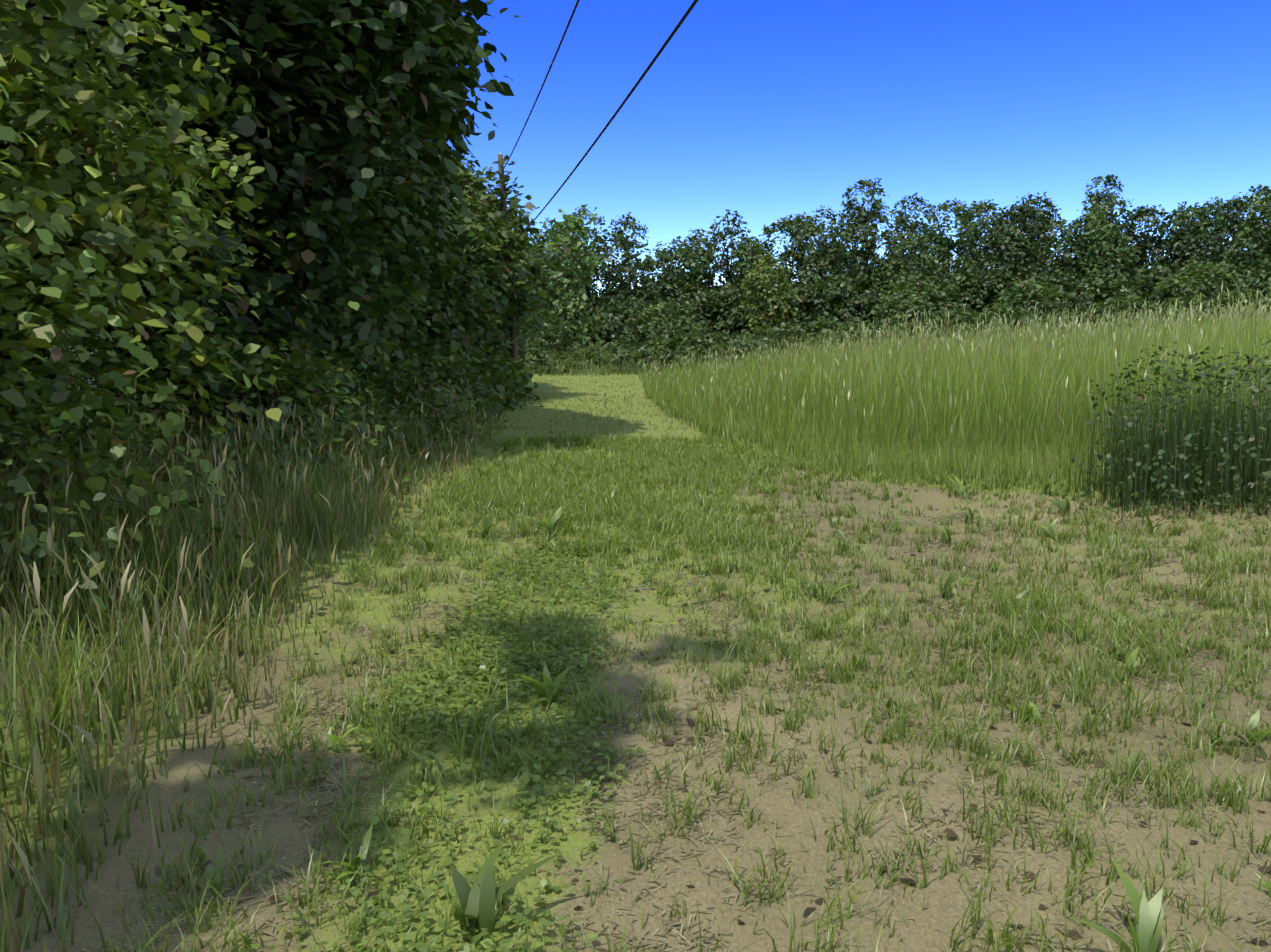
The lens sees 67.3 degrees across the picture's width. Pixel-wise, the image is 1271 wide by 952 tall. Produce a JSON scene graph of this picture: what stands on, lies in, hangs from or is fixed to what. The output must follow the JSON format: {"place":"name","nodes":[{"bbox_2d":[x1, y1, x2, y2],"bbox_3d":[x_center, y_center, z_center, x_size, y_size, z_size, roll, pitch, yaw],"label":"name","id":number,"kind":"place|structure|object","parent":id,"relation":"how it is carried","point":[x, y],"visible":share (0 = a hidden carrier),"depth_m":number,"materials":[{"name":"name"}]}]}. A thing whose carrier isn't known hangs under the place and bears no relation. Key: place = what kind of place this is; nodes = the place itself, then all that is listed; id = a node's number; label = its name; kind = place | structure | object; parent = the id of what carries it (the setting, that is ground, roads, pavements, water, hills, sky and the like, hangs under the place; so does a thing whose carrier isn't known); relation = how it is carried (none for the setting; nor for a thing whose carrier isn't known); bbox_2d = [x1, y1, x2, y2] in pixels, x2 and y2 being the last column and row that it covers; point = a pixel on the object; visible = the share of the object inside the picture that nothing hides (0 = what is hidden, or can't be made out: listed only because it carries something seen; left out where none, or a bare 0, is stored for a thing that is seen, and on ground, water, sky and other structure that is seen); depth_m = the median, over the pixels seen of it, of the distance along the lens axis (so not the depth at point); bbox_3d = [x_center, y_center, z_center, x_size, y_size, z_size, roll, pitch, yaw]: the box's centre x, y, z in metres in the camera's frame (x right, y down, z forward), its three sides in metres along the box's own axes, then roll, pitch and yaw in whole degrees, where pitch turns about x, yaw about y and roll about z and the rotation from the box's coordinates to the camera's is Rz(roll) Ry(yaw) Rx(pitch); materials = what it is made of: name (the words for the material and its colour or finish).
{"place":"outdoors","nodes":[
{"label":"outdoors","id":0,"kind":"place"},
{"bbox_2d":[0,321,1270,951],"bbox_3d":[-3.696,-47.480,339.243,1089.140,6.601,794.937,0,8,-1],"label":"ground","id":1,"kind":"structure","parent":0,"point":[928,927],"depth_m":3.68,"materials":[{"name":"brown soil"}]},
{"bbox_2d":[27,3,218,435],"bbox_3d":[-12.708,-5.573,16.353,13.485,9.948,62.300,0,8,-1],"label":"hedge foliage","id":2,"kind":"object","parent":1,"relation":"on","point":[139,33],"depth_m":13.47,"materials":[{"name":"green plant"}]},
{"bbox_2d":[0,361,505,951],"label":"tall grass","id":3,"kind":"structure","parent":1,"relation":"on","point":[304,491],"depth_m":5.28,"materials":[{"name":"green plant"}]},
{"bbox_2d":[17,7,510,408],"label":"tree branches","id":4,"kind":"object","parent":1,"relation":"on","point":[67,65],"visible":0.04,"depth_m":14.41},
{"bbox_2d":[0,290,545,635],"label":"verge bramble leaves","id":5,"kind":"object","parent":1,"relation":"on","point":[506,373],"visible":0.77,"depth_m":9.86,"materials":[{"name":"green plant"}]},
{"bbox_2d":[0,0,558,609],"bbox_3d":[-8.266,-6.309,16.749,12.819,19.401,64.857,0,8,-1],"label":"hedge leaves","id":6,"kind":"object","parent":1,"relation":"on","point":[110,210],"visible":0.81,"depth_m":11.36,"materials":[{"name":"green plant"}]},
{"bbox_2d":[498,154,519,384],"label":"wooden utility poles","id":7,"kind":"object","parent":1,"relation":"on","point":[514,348],"visible":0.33,"depth_m":30.22,"materials":[{"name":"brown wood"}]},
{"bbox_2d":[38,431,1270,951],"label":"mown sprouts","id":8,"kind":"object","parent":1,"relation":"on","point":[488,485],"visible":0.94,"depth_m":5.01,"materials":[{"name":"green plant"}]},
{"bbox_2d":[81,373,1270,951],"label":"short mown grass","id":9,"kind":"structure","parent":1,"relation":"on","point":[655,807],"depth_m":3.88,"materials":[{"name":"green plant"}]},
{"bbox_2d":[180,456,1270,951],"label":"clover leaves","id":10,"kind":"object","parent":1,"relation":"on","point":[536,788],"visible":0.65,"depth_m":3.99,"materials":[{"name":"green plant"}]},
{"bbox_2d":[506,173,1270,351],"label":"tree line","id":11,"kind":"object","parent":1,"relation":"on","point":[1000,238],"depth_m":113.94,"materials":[{"name":"green plant"}]},
{"bbox_2d":[518,262,1270,519],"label":"bushes","id":12,"kind":"object","parent":1,"relation":"on","point":[697,340],"visible":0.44,"depth_m":59.78,"materials":[{"name":"green plant"}]},
{"bbox_2d":[520,253,1270,348],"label":"trunks","id":13,"kind":"object","parent":1,"relation":"on","point":[739,328],"visible":0.02,"depth_m":123.58,"materials":[{"name":"brown wood"}]},
{"bbox_2d":[523,306,1269,375],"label":"rough grass","id":14,"kind":"structure","parent":1,"relation":"on","point":[637,367],"depth_m":58.62,"materials":[{"name":"green plant"}]},
{"bbox_2d":[637,280,1270,505],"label":"tall field grass","id":15,"kind":"structure","parent":1,"relation":"on","point":[1073,349],"depth_m":16.13,"materials":[{"name":"green plant"}]},
{"bbox_2d":[1068,355,1270,524],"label":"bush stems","id":16,"kind":"object","parent":1,"relation":"on","point":[1244,469],"visible":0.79,"depth_m":9.02,"materials":[{"name":"green plant"}]},
{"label":"concrete pole","id":17,"kind":"object","parent":1,"relation":"on","visible":0},
{"bbox_2d":[502,0,698,247],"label":"overhead cables","id":18,"kind":"object","parent":17,"relation":"attached to","point":[686,14],"visible":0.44,"depth_m":12.83,"materials":[{"name":"black plastic"}]},
{"bbox_2d":[447,0,1270,292],"label":"sky","id":19,"kind":"structure","parent":0,"point":[764,111],"materials":[{"name":"blue"}]}
]}

